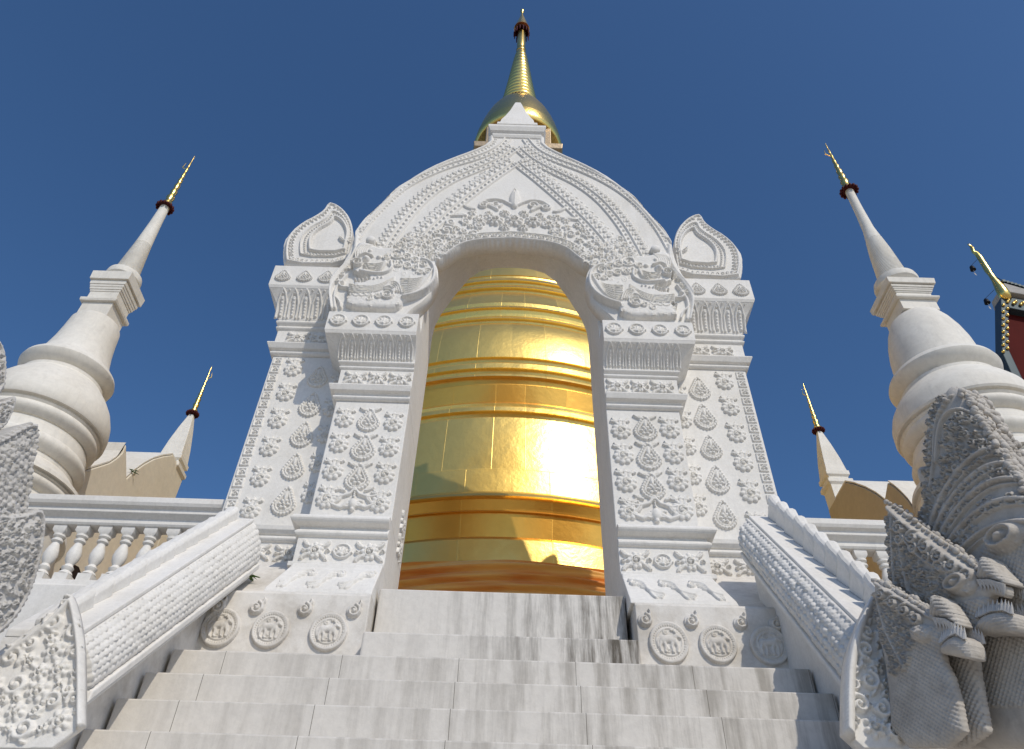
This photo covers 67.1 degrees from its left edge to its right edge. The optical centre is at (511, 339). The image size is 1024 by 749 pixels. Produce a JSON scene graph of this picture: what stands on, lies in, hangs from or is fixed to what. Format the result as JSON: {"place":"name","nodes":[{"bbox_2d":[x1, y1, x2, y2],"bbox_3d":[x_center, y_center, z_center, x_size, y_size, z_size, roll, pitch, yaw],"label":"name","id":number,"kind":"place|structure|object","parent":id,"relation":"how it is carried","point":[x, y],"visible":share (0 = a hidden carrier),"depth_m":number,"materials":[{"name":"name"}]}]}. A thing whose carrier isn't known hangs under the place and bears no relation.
{"place":"outdoors","nodes":[
{"label":"outdoors","id":0,"kind":"place"},
{"bbox_2d":[0,0,1023,518],"label":"sky","id":1,"kind":"structure","parent":0,"point":[725,112],"materials":[{"name":"blue"}]},
{"bbox_2d":[802,384,916,578],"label":"scalloped wall","id":2,"kind":"structure","parent":0,"point":[846,497],"depth_m":18.48,"materials":[{"name":"paint"}]},
{"bbox_2d":[967,244,1023,379],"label":"temple hall","id":3,"kind":"structure","parent":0,"point":[1008,303],"depth_m":22.44,"materials":[{"name":"red wood"}]},
{"bbox_2d":[969,261,975,274],"bbox_3d":[14.376,-2.250,23.913,0.479,0.825,0.170,2,-45,0],"label":"hanging bell","id":4,"kind":"object","parent":3,"relation":"hanging from","point":[972,268],"visible":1,"depth_m":23.80,"materials":[{"name":"metal"}]},
{"bbox_2d":[983,290,993,308],"bbox_3d":[14.178,-1.184,22.842,0.537,0.858,0.170,2,-45,0],"label":"hanging bell","id":5,"kind":"object","parent":3,"relation":"hanging from","point":[986,301],"visible":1,"depth_m":22.72,"materials":[{"name":"metal"}]},
{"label":"ground","id":6,"kind":"structure","parent":0,"visible":0},
{"bbox_2d":[0,342,45,632],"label":"naga statue","id":7,"kind":"object","parent":6,"relation":"on","point":[22,530],"visible":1,"depth_m":5.14,"materials":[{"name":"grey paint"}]},
{"bbox_2d":[0,506,260,748],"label":"stair parapet","id":8,"kind":"structure","parent":6,"relation":"on","point":[73,666],"depth_m":5.86,"materials":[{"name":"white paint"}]},
{"bbox_2d":[248,575,258,580],"bbox_3d":[-2.943,2.646,8.632,0.247,0.071,0.211,34,-53,-28],"label":"weed","id":9,"kind":"object","parent":8,"relation":"on","point":[252,577],"visible":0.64,"depth_m":8.64,"materials":[{"name":"green plant"}]},
{"bbox_2d":[76,589,851,748],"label":"staircase","id":10,"kind":"structure","parent":6,"relation":"on","point":[428,669],"depth_m":6.51,"materials":[{"name":"stone"}]},
{"bbox_2d":[195,102,788,668],"bbox_3d":[-0.015,-0.474,12.665,8.032,12.780,1.959,2,-45,0],"label":"gateway","id":11,"kind":"object","parent":10,"relation":"on","point":[319,488],"visible":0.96,"depth_m":11.17,"materials":[{"name":"white paint"}]},
{"bbox_2d":[738,495,912,748],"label":"stair parapet","id":12,"kind":"structure","parent":6,"relation":"on","point":[815,588],"depth_m":6.94,"materials":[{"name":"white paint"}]},
{"bbox_2d":[871,387,1023,748],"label":"naga statue","id":13,"kind":"object","parent":6,"relation":"on","point":[948,600],"visible":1,"depth_m":5.31,"materials":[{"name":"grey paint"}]},
{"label":"terrace","id":14,"kind":"structure","parent":6,"relation":"on","visible":0},
{"bbox_2d":[0,156,194,572],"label":"white chedi","id":15,"kind":"structure","parent":14,"relation":"on","point":[60,385],"depth_m":14.40,"materials":[{"name":"paint"}]},
{"bbox_2d":[0,493,224,642],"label":"balustrade","id":16,"kind":"object","parent":14,"relation":"on","point":[109,518],"visible":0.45,"depth_m":10.24,"materials":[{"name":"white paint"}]},
{"bbox_2d":[49,367,211,579],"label":"scalloped wall","id":17,"kind":"structure","parent":14,"relation":"on","point":[108,472],"depth_m":17.11,"materials":[{"name":"paint"}]},
{"bbox_2d":[401,8,603,569],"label":"golden chedi","id":18,"kind":"structure","parent":14,"relation":"on","point":[505,467],"depth_m":17.18,"materials":[{"name":"gold metal"}]},
{"bbox_2d":[398,560,605,595],"bbox_3d":[-0.286,9.364,18.916,14.717,0.763,14.728,2,-45,0],"label":"cloth wrap","id":19,"kind":"object","parent":18,"relation":"attached to","point":[514,576],"visible":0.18,"depth_m":13.85,"materials":[{"name":"orange fabric"}]},
{"bbox_2d":[806,518,889,580],"bbox_3d":[5.982,3.541,9.659,4.820,2.520,0.540,2,-45,0],"label":"balustrade","id":20,"kind":"object","parent":14,"relation":"on","point":[859,540],"visible":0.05,"depth_m":10.28,"materials":[{"name":"white paint"}]},
{"bbox_2d":[824,143,1023,516],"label":"white chedi","id":21,"kind":"structure","parent":14,"relation":"on","point":[934,351],"depth_m":13.95,"materials":[{"name":"paint"}]}
]}

